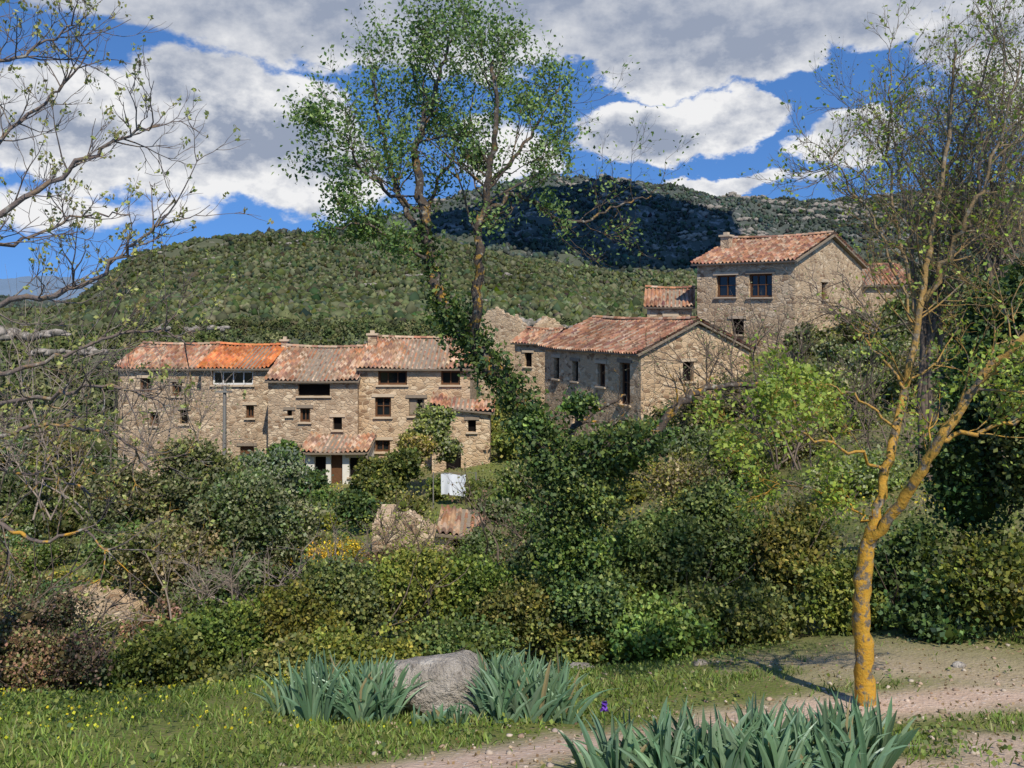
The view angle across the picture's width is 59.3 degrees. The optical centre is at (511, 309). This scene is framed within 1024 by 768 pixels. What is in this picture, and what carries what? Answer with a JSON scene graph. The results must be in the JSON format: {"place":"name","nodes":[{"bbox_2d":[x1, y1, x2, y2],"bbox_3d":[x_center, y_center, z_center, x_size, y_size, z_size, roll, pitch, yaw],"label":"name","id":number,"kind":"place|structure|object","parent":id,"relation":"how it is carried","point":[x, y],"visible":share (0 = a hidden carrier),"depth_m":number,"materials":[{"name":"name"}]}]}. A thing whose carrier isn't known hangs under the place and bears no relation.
{"place":"outdoors","nodes":[
{"label":"outdoors","id":0,"kind":"place"},
{"bbox_2d":[0,317,630,356],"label":"limestone cliff","id":1,"kind":"structure","parent":0,"point":[50,352],"depth_m":145.40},
{"bbox_2d":[0,173,1023,767],"bbox_3d":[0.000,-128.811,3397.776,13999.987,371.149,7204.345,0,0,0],"label":"ground","id":2,"kind":"structure","parent":0,"point":[912,657],"depth_m":8.00,"materials":[{"name":"plant"}]},
{"bbox_2d":[0,412,117,469],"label":"valley tree","id":3,"kind":"object","parent":2,"relation":"on","point":[99,448],"visible":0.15,"depth_m":65.56,"materials":[{"name":"green plant"}]},
{"bbox_2d":[0,435,131,512],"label":"green shrub","id":4,"kind":"object","parent":2,"relation":"on","point":[18,487],"visible":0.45,"depth_m":42.93,"materials":[{"name":"green plant"}]},
{"bbox_2d":[0,478,152,694],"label":"reddish shrub","id":5,"kind":"object","parent":2,"relation":"on","point":[45,661],"visible":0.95,"depth_m":8.97,"materials":[{"name":"brown plant"}]},
{"bbox_2d":[0,214,186,520],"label":"bare tree","id":6,"kind":"object","parent":2,"relation":"on","point":[38,495],"visible":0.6,"depth_m":33.19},
{"bbox_2d":[0,474,189,539],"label":"valley shrub","id":7,"kind":"object","parent":2,"relation":"on","point":[69,518],"visible":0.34,"depth_m":38.32,"materials":[{"name":"green plant"}]},
{"bbox_2d":[45,582,148,623],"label":"dry stone wall","id":8,"kind":"structure","parent":2,"relation":"on","point":[138,605],"depth_m":20.79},
{"bbox_2d":[0,0,273,642],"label":"walnut tree","id":9,"kind":"object","parent":2,"relation":"on","point":[14,400],"visible":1,"depth_m":5.49,"materials":[{"name":"grey plant"}]},
{"bbox_2d":[118,370,200,474],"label":"front wall","id":10,"kind":"structure","parent":2,"relation":"on","point":[196,374],"depth_m":52.00,"materials":[{"name":"grey stone"}]},
{"bbox_2d":[112,345,215,369],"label":"roof front deck","id":11,"kind":"structure","parent":10,"relation":"on","point":[184,368],"depth_m":52.78,"materials":[{"name":"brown wood"}]},
{"bbox_2d":[114,343,221,368],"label":"roof front","id":12,"kind":"structure","parent":11,"relation":"on","point":[138,352],"depth_m":53.83,"materials":[{"name":"ceramic"}]},
{"bbox_2d":[142,341,221,344],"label":"ridge tiles","id":13,"kind":"object","parent":12,"relation":"on","point":[216,342],"visible":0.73,"depth_m":55.90,"materials":[{"name":"ceramic"}]},
{"bbox_2d":[70,519,252,641],"bbox_3d":[-7.065,5.495,17.419,3.495,2.678,3.021,0,0,25],"label":"dry brush","id":14,"kind":"object","parent":2,"relation":"on","point":[170,613],"visible":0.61,"depth_m":17.96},
{"bbox_2d":[82,352,256,479],"bbox_3d":[-15.202,4.711,38.537,7.743,6.287,6.129,0,0,37],"label":"bare tree","id":15,"kind":"object","parent":2,"relation":"on","point":[159,420],"visible":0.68,"depth_m":38.30,"materials":[{"name":"grey plant"}]},
{"bbox_2d":[0,522,349,611],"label":"valley shrub","id":16,"kind":"object","parent":2,"relation":"on","point":[58,548],"visible":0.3,"depth_m":27.61,"materials":[{"name":"green plant"}]},
{"bbox_2d":[70,428,329,607],"bbox_3d":[-7.646,5.078,22.642,5.753,4.137,5.854,0,0,35],"label":"bush","id":17,"kind":"object","parent":2,"relation":"on","point":[242,496],"visible":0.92,"depth_m":21.72,"materials":[{"name":"green plant"}]},
{"bbox_2d":[0,670,410,740],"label":"yellow wildflowers","id":18,"kind":"object","parent":2,"relation":"on","point":[95,724],"visible":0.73,"depth_m":6.39,"materials":[{"name":"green plant"}]},
{"bbox_2d":[215,387,231,457],"bbox_3d":[-15.200,7.000,47.477,0.900,6.001,0.255,0,0,0],"label":"utility pole","id":19,"kind":"object","parent":2,"relation":"on","point":[224,392],"visible":0.47,"depth_m":47.43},
{"bbox_2d":[201,370,268,460],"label":"front wall","id":20,"kind":"structure","parent":2,"relation":"on","point":[258,426],"depth_m":51.30,"materials":[{"name":"grey stone"}]},
{"bbox_2d":[215,372,251,382],"bbox_3d":[-15.931,3.876,51.570,2.317,0.778,0.020,0,0,0],"label":"glass","id":21,"kind":"object","parent":20,"relation":"on","point":[237,379],"visible":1,"depth_m":51.56,"materials":[{"name":"black"}]},
{"bbox_2d":[196,346,277,369],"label":"roof front deck","id":22,"kind":"structure","parent":20,"relation":"on","point":[245,368],"depth_m":51.75,"materials":[{"name":"tile"}]},
{"bbox_2d":[196,344,284,368],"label":"roof front","id":23,"kind":"structure","parent":22,"relation":"on","point":[230,360],"depth_m":52.96,"materials":[{"name":"tile"}]},
{"bbox_2d":[220,342,280,345],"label":"ridge tiles","id":24,"kind":"object","parent":23,"relation":"on","point":[232,343],"visible":0.93,"depth_m":55.20,"materials":[{"name":"ceramic"}]},
{"bbox_2d":[0,539,492,658],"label":"russet shrub","id":25,"kind":"object","parent":2,"relation":"on","point":[157,616],"visible":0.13,"depth_m":19.04,"materials":[{"name":"brown plant"}]},
{"bbox_2d":[1,531,559,692],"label":"valley shrub","id":26,"kind":"object","parent":2,"relation":"on","point":[189,599],"visible":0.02,"depth_m":19.15,"materials":[{"name":"green plant"}]},
{"bbox_2d":[164,489,403,604],"bbox_3d":[-4.524,5.117,18.374,4.827,2.530,2.796,0,0,-23],"label":"dry brush","id":27,"kind":"object","parent":2,"relation":"on","point":[231,585],"visible":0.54,"depth_m":18.28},
{"bbox_2d":[264,438,333,497],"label":"green shrub","id":28,"kind":"object","parent":2,"relation":"on","point":[317,480],"visible":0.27,"depth_m":41.88,"materials":[{"name":"green plant"}]},
{"bbox_2d":[278,484,345,530],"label":"valley shrub","id":29,"kind":"object","parent":2,"relation":"on","point":[320,495],"visible":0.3,"depth_m":39.81,"materials":[{"name":"green plant"}]},
{"bbox_2d":[268,383,357,462],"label":"front wall","id":30,"kind":"structure","parent":2,"relation":"on","point":[343,399],"depth_m":49.00,"materials":[{"name":"grey stone"}]},
{"bbox_2d":[264,348,360,382],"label":"roof front deck","id":31,"kind":"structure","parent":30,"relation":"on","point":[272,380],"depth_m":50.02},
{"bbox_2d":[264,345,364,380],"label":"roof front","id":32,"kind":"structure","parent":30,"relation":"on","point":[287,361],"depth_m":50.76,"materials":[{"name":"tile"}]},
{"bbox_2d":[299,384,329,394],"bbox_3d":[-10.780,4.356,49.270,1.722,0.633,0.020,0,0,0],"label":"glass","id":33,"kind":"object","parent":30,"relation":"on","point":[314,389],"visible":1,"depth_m":49.26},
{"bbox_2d":[53,536,575,694],"bbox_3d":[-1.788,3.557,10.116,6.055,1.660,2.910,0,0,-29],"label":"evergreen bush","id":34,"kind":"object","parent":2,"relation":"on","point":[337,609],"visible":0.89,"depth_m":10.01,"materials":[{"name":"green plant"}]},
{"bbox_2d":[257,534,380,588],"bbox_3d":[-4.545,7.184,25.617,4.763,1.038,4.565,0,0,0],"label":"yellow flowering broom","id":35,"kind":"object","parent":2,"relation":"on","point":[354,546],"visible":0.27,"depth_m":26.35,"materials":[{"name":"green plant"}]},
{"bbox_2d":[300,431,376,483],"bbox_3d":[-9.112,8.084,47.532,3.542,3.033,2.915,0,0,0],"label":"tiled porch","id":36,"kind":"object","parent":2,"relation":"on","point":[335,455],"visible":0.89,"depth_m":46.78,"materials":[{"name":"tile"}]},
{"bbox_2d":[333,455,340,482],"bbox_3d":[-9.083,8.288,46.800,0.400,1.700,0.040,0,0,0],"label":"door leaf","id":37,"kind":"structure","parent":36,"relation":"in","point":[336,458],"depth_m":46.78,"materials":[{"name":"brown wood"}]},
{"bbox_2d":[249,648,430,723],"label":"iris plant","id":38,"kind":"object","parent":2,"relation":"on","point":[355,695],"visible":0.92,"depth_m":6.47,"materials":[{"name":"green plant"}]},
{"bbox_2d":[332,444,426,531],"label":"green shrub","id":39,"kind":"object","parent":2,"relation":"on","point":[375,475],"visible":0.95,"depth_m":37.20,"materials":[{"name":"green plant"}]},
{"bbox_2d":[339,486,473,559],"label":"budding shrub","id":40,"kind":"object","parent":2,"relation":"on","point":[397,519],"visible":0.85,"depth_m":25.90,"materials":[{"name":"green plant"}]},
{"bbox_2d":[359,371,469,466],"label":"front wall","id":41,"kind":"structure","parent":2,"relation":"on","point":[427,383],"depth_m":49.40,"materials":[{"name":"stone"}]},
{"bbox_2d":[377,398,389,414],"bbox_3d":[-7.081,5.324,49.670,0.858,1.078,0.020,0,0,0],"label":"glass","id":42,"kind":"object","parent":41,"relation":"on","point":[380,408],"visible":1,"depth_m":49.66,"materials":[{"name":"black"}]},
{"bbox_2d":[380,373,405,382],"bbox_3d":[-6.559,3.732,49.670,1.572,0.748,0.020,0,0,0],"label":"glass","id":43,"kind":"object","parent":41,"relation":"on","point":[392,377],"visible":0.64,"depth_m":49.66,"materials":[{"name":"black"}]},
{"bbox_2d":[356,336,471,368],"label":"roof front","id":44,"kind":"structure","parent":41,"relation":"on","point":[384,351],"depth_m":51.10,"materials":[{"name":"tile"}]},
{"bbox_2d":[368,335,376,346],"bbox_3d":[-8.148,2.026,52.600,0.500,1.100,0.400,0,0,0],"label":"chimney","id":45,"kind":"object","parent":44,"relation":"on","point":[372,340],"visible":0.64,"depth_m":52.40,"materials":[{"name":"stone"}]},
{"bbox_2d":[356,339,472,370],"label":"roof front deck","id":46,"kind":"structure","parent":41,"relation":"on","point":[368,368],"depth_m":50.06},
{"bbox_2d":[443,373,457,382],"bbox_3d":[-3.376,3.732,49.670,1.023,0.748,0.020,0,0,0],"label":"glass","id":47,"kind":"object","parent":41,"relation":"on","point":[446,377],"visible":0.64,"depth_m":49.66,"materials":[{"name":"black"}]},
{"bbox_2d":[372,504,485,553],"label":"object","id":48,"kind":"object","parent":2,"relation":"on","point":[455,521],"visible":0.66,"depth_m":30.84,"materials":[{"name":"grey stone"}]},
{"bbox_2d":[395,402,463,464],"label":"ivy covered shrub","id":49,"kind":"object","parent":2,"relation":"on","point":[428,433],"visible":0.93,"depth_m":42.39,"materials":[{"name":"green plant"}]},
{"bbox_2d":[374,650,491,720],"bbox_3d":[-0.559,2.930,6.896,1.172,0.640,0.704,0,0,0],"label":"boulder","id":50,"kind":"object","parent":2,"relation":"on","point":[446,675],"visible":0.37,"depth_m":6.64,"materials":[{"name":"stone"}]},
{"bbox_2d":[411,699,472,726],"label":"iris plant","id":51,"kind":"object","parent":2,"relation":"on","point":[440,713],"visible":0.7,"depth_m":6.40,"materials":[{"name":"green plant"}]},
{"bbox_2d":[433,472,476,507],"bbox_3d":[-2.550,8.300,40.001,1.967,2.200,0.242,0,0,0],"label":"laundry line","id":52,"kind":"object","parent":2,"relation":"on","point":[446,488],"visible":0.78,"depth_m":40.01,"materials":[{"name":"white fabric"}]},
{"bbox_2d":[429,391,495,472],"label":"stone outbuilding","id":53,"kind":"structure","parent":2,"relation":"on","point":[471,427],"depth_m":47.60,"materials":[{"name":"beige stone"}]},
{"bbox_2d":[375,501,549,575],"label":"terrace shrub","id":54,"kind":"object","parent":2,"relation":"on","point":[477,538],"visible":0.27,"depth_m":25.32,"materials":[{"name":"green plant"}]},
{"bbox_2d":[470,366,475,399],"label":"wall","id":55,"kind":"structure","parent":2,"relation":"on","point":[472,392],"depth_m":52.53,"materials":[{"name":"stone"}]},
{"bbox_2d":[0,281,949,437],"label":"distant pine forest","id":56,"kind":"object","parent":2,"relation":"on","point":[336,331],"visible":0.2,"depth_m":254.91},
{"bbox_2d":[479,307,527,400],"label":"ruined stone wall","id":57,"kind":"structure","parent":2,"relation":"on","point":[508,326],"depth_m":69.22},
{"bbox_2d":[0,229,1019,332],"bbox_3d":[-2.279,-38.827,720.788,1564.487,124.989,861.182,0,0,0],"label":"hillside pine forest","id":58,"kind":"object","parent":2,"relation":"on","point":[280,292],"visible":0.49,"depth_m":743.81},
{"bbox_2d":[0,625,1023,767],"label":"grass","id":59,"kind":"structure","parent":2,"relation":"on","point":[186,693],"depth_m":6.31,"materials":[{"name":"green plant"}]},
{"bbox_2d":[0,170,1023,307],"bbox_3d":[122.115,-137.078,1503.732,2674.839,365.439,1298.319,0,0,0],"label":"mountain scrub forest","id":60,"kind":"object","parent":2,"relation":"on","point":[688,195],"visible":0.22,"depth_m":1665.16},
{"bbox_2d":[0,316,1023,693],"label":"valley weeds","id":61,"kind":"object","parent":2,"relation":"on","point":[884,506],"visible":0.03,"depth_m":24.55,"materials":[{"name":"green plant"}]},
{"bbox_2d":[479,397,544,461],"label":"valley shrub","id":62,"kind":"object","parent":2,"relation":"on","point":[502,447],"visible":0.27,"depth_m":47.45,"materials":[{"name":"green plant"}]},
{"bbox_2d":[0,630,1023,767],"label":"clover herbs","id":63,"kind":"object","parent":2,"relation":"on","point":[994,763],"visible":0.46,"depth_m":6.39,"materials":[{"name":"green plant"}]},
{"bbox_2d":[271,0,758,669],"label":"ivy clad tree","id":64,"kind":"object","parent":2,"relation":"on","point":[583,494],"visible":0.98,"depth_m":10.77,"materials":[{"name":"green plant"}]},
{"bbox_2d":[495,527,554,590],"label":"ivy shrub","id":65,"kind":"object","parent":2,"relation":"on","point":[518,565],"visible":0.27,"depth_m":13.68,"materials":[{"name":"green plant"}]},
{"bbox_2d":[515,345,544,411],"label":"front wall","id":66,"kind":"structure","parent":2,"relation":"on","point":[538,361],"depth_m":63.14,"materials":[{"name":"stone"}]},
{"bbox_2d":[510,330,562,344],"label":"roof front deck","id":67,"kind":"structure","parent":66,"relation":"on","point":[516,343],"depth_m":63.51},
{"bbox_2d":[510,328,564,343],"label":"roof front","id":68,"kind":"structure","parent":66,"relation":"on","point":[527,335],"depth_m":64.08,"materials":[{"name":"tile"}]},
{"bbox_2d":[452,645,618,723],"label":"iris plant","id":69,"kind":"object","parent":2,"relation":"on","point":[516,688],"visible":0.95,"depth_m":6.48,"materials":[{"name":"green plant"}]},
{"bbox_2d":[381,408,698,523],"bbox_3d":[1.473,6.753,36.803,13.704,4.776,11.330,0,0,0],"label":"valley shrub","id":70,"kind":"object","parent":2,"relation":"on","point":[640,494],"visible":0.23,"depth_m":36.48,"materials":[{"name":"green plant"}]},
{"bbox_2d":[530,316,565,329],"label":"ruined stone wall","id":71,"kind":"structure","parent":2,"relation":"on","point":[546,322],"depth_m":67.54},
{"bbox_2d":[441,427,662,564],"bbox_3d":[1.099,4.712,19.679,4.561,4.391,4.799,0,0,26],"label":"budding shrub","id":72,"kind":"object","parent":2,"relation":"on","point":[487,518],"visible":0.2,"depth_m":19.37,"materials":[{"name":"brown plant"}]},
{"bbox_2d":[470,440,640,527],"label":"green shrub","id":73,"kind":"object","parent":2,"relation":"on","point":[506,504],"visible":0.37,"depth_m":33.47,"materials":[{"name":"green plant"}]},
{"bbox_2d":[131,173,990,304],"bbox_3d":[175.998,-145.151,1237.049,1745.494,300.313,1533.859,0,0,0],"label":"hillside rocks","id":74,"kind":"object","parent":2,"relation":"on","point":[740,231],"visible":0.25,"depth_m":1744.08,"materials":[{"name":"stone"}]},
{"bbox_2d":[220,638,1023,767],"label":"pebbles","id":75,"kind":"object","parent":2,"relation":"on","point":[521,735],"visible":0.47,"depth_m":6.57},
{"bbox_2d":[538,315,755,436],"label":"stone barn","id":76,"kind":"structure","parent":2,"relation":"on","point":[584,354],"depth_m":46.54,"materials":[{"name":"brown stone"}]},
{"bbox_2d":[647,309,691,316],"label":"front wall","id":77,"kind":"structure","parent":2,"relation":"on","point":[661,312],"depth_m":54.07,"materials":[{"name":"stone"}]},
{"bbox_2d":[644,286,694,306],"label":"roof front","id":78,"kind":"structure","parent":77,"relation":"on","point":[652,298],"depth_m":54.84,"materials":[{"name":"ceramic"}]},
{"bbox_2d":[644,290,694,308],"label":"roof front deck","id":79,"kind":"structure","parent":77,"relation":"on","point":[691,306],"depth_m":54.16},
{"bbox_2d":[355,631,1023,767],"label":"leaf litter","id":80,"kind":"object","parent":2,"relation":"on","point":[559,741],"visible":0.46,"depth_m":7.09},
{"bbox_2d":[538,469,908,668],"bbox_3d":[2.515,4.138,11.592,4.628,3.829,4.064,0,0,0],"label":"laurel bush","id":81,"kind":"object","parent":2,"relation":"on","point":[673,542],"visible":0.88,"depth_m":11.05,"materials":[{"name":"green plant"}]},
{"bbox_2d":[625,282,848,417],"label":"budding shrub","id":82,"kind":"object","parent":2,"relation":"on","point":[713,359],"visible":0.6,"depth_m":39.58,"materials":[{"name":"green plant"}]},
{"bbox_2d":[557,688,919,767],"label":"iris plant","id":83,"kind":"object","parent":2,"relation":"on","point":[854,738],"visible":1,"depth_m":4.82,"materials":[{"name":"green plant"}]},
{"bbox_2d":[697,262,794,355],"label":"front wall","id":84,"kind":"structure","parent":2,"relation":"on","point":[708,305],"depth_m":50.78,"materials":[{"name":"stone"}]},
{"bbox_2d":[720,277,735,294],"bbox_3d":[12.481,-1.375,51.956,1.230,1.230,0.020,0,0,42],"label":"glass","id":85,"kind":"object","parent":84,"relation":"attached to","point":[731,281],"visible":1,"depth_m":51.93,"materials":[{"name":"blue"}]},
{"bbox_2d":[733,319,743,333],"bbox_3d":[13.023,0.950,51.474,0.780,0.880,0.020,0,0,42],"label":"glass","id":86,"kind":"object","parent":84,"relation":"on","point":[739,325],"visible":0.71,"depth_m":51.51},
{"bbox_2d":[690,232,833,263],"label":"roof front","id":87,"kind":"structure","parent":84,"relation":"on","point":[766,249],"depth_m":52.50,"materials":[{"name":"ceramic"}]},
{"bbox_2d":[721,236,731,248],"bbox_3d":[13.117,-3.893,55.043,0.560,1.150,0.448,0,0,42],"label":"chimney","id":88,"kind":"object","parent":87,"relation":"on","point":[726,242],"visible":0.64,"depth_m":54.84,"materials":[{"name":"stone"}]},
{"bbox_2d":[732,231,834,237],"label":"ridge tiles","id":89,"kind":"object","parent":87,"relation":"on","point":[814,233],"visible":1,"depth_m":54.59,"materials":[{"name":"ceramic"}]},
{"bbox_2d":[752,276,771,295],"bbox_3d":[14.069,-1.370,50.544,1.380,1.280,0.020,0,0,42],"label":"glass","id":90,"kind":"object","parent":84,"relation":"attached to","point":[761,287],"visible":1,"depth_m":50.57,"materials":[{"name":"blue"}]},
{"bbox_2d":[691,235,834,265],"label":"roof front deck","id":91,"kind":"structure","parent":84,"relation":"on","point":[793,260],"depth_m":50.85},
{"bbox_2d":[637,343,954,511],"bbox_3d":[8.591,4.108,26.566,8.872,6.233,14.941,0,0,40],"label":"sage shrub","id":92,"kind":"object","parent":2,"relation":"on","point":[668,476],"visible":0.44,"depth_m":26.99,"materials":[{"name":"green plant"}]},
{"bbox_2d":[646,325,966,459],"bbox_3d":[14.919,3.074,37.016,19.796,6.858,14.152,0,0,0],"label":"hillside shrub","id":93,"kind":"object","parent":2,"relation":"on","point":[690,436],"visible":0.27,"depth_m":37.61,"materials":[{"name":"green plant"}]},
{"bbox_2d":[684,270,953,484],"bbox_3d":[8.769,1.780,24.162,8.466,5.612,5.581,0,0,-25],"label":"budding shrub","id":94,"kind":"object","parent":2,"relation":"on","point":[866,437],"visible":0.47,"depth_m":23.96,"materials":[{"name":"green plant"}]},
{"bbox_2d":[795,239,861,330],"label":"wall","id":95,"kind":"structure","parent":2,"relation":"on","point":[824,259],"depth_m":52.19,"materials":[{"name":"stone"}]},
{"bbox_2d":[734,232,867,265],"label":"roof back","id":96,"kind":"structure","parent":95,"relation":"on","point":[848,246],"depth_m":54.51,"materials":[{"name":"tile"}]},
{"bbox_2d":[832,234,867,268],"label":"roof back deck","id":97,"kind":"structure","parent":95,"relation":"on","point":[838,241],"depth_m":54.34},
{"bbox_2d":[757,248,936,342],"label":"budding shrub","id":98,"kind":"object","parent":2,"relation":"on","point":[834,312],"visible":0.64,"depth_m":42.32,"materials":[{"name":"green plant"}]},
{"bbox_2d":[683,0,1023,706],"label":"lichen covered tree","id":99,"kind":"object","parent":2,"relation":"on","point":[877,527],"visible":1,"depth_m":7.15,"materials":[{"name":"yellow plant"}]},
{"bbox_2d":[778,292,965,362],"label":"hillside shrub","id":100,"kind":"object","parent":2,"relation":"on","point":[890,319],"visible":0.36,"depth_m":45.97,"materials":[{"name":"green plant"}]},
{"bbox_2d":[862,287,909,318],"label":"front wall","id":101,"kind":"structure","parent":2,"relation":"on","point":[874,292],"depth_m":56.90,"materials":[{"name":"grey stone"}]},
{"bbox_2d":[862,266,907,286],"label":"roof front deck","id":102,"kind":"structure","parent":101,"relation":"on","point":[879,284],"depth_m":56.82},
{"bbox_2d":[862,263,912,284],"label":"roof front","id":103,"kind":"structure","parent":101,"relation":"on","point":[901,272],"depth_m":58.30,"materials":[{"name":"tile"}]},
{"bbox_2d":[819,17,1023,480],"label":"budding tree","id":104,"kind":"object","parent":2,"relation":"on","point":[925,334],"visible":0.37,"depth_m":14.92,"materials":[{"name":"green plant"}]},
{"bbox_2d":[827,186,1023,647],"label":"ivy bank","id":105,"kind":"structure","parent":2,"relation":"on","point":[969,584],"depth_m":9.94,"materials":[{"name":"green plant"}]},
{"bbox_2d":[889,0,1023,456],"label":"budding tree","id":106,"kind":"object","parent":2,"relation":"on","point":[996,249],"visible":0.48,"depth_m":14.00,"materials":[{"name":"green plant"}]},
{"bbox_3d":[-10.845,2.999,55.914,5.118,1.889,4.954,0,0,0],"label":"roof back","id":107,"kind":"object","parent":2,"relation":"on","visible":0},
{"bbox_2d":[286,344,365,347],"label":"ridge tiles","id":108,"kind":"object","parent":107,"relation":"on","point":[329,346],"visible":0.94,"depth_m":53.40,"materials":[{"name":"ceramic"}]},
{"bbox_3d":[-5.352,2.421,56.314,6.333,1.704,4.931,0,0,0],"label":"roof back","id":109,"kind":"object","parent":2,"relation":"on","visible":0},
{"bbox_2d":[377,335,444,337],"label":"ridge tiles","id":110,"kind":"object","parent":109,"relation":"on","point":[401,336],"visible":0.56,"depth_m":53.80,"materials":[{"name":"ceramic"}]},
{"bbox_2d":[0,0,1023,279],"label":"sky","id":111,"kind":"structure","parent":0,"point":[721,70],"materials":[{"name":"blue"}]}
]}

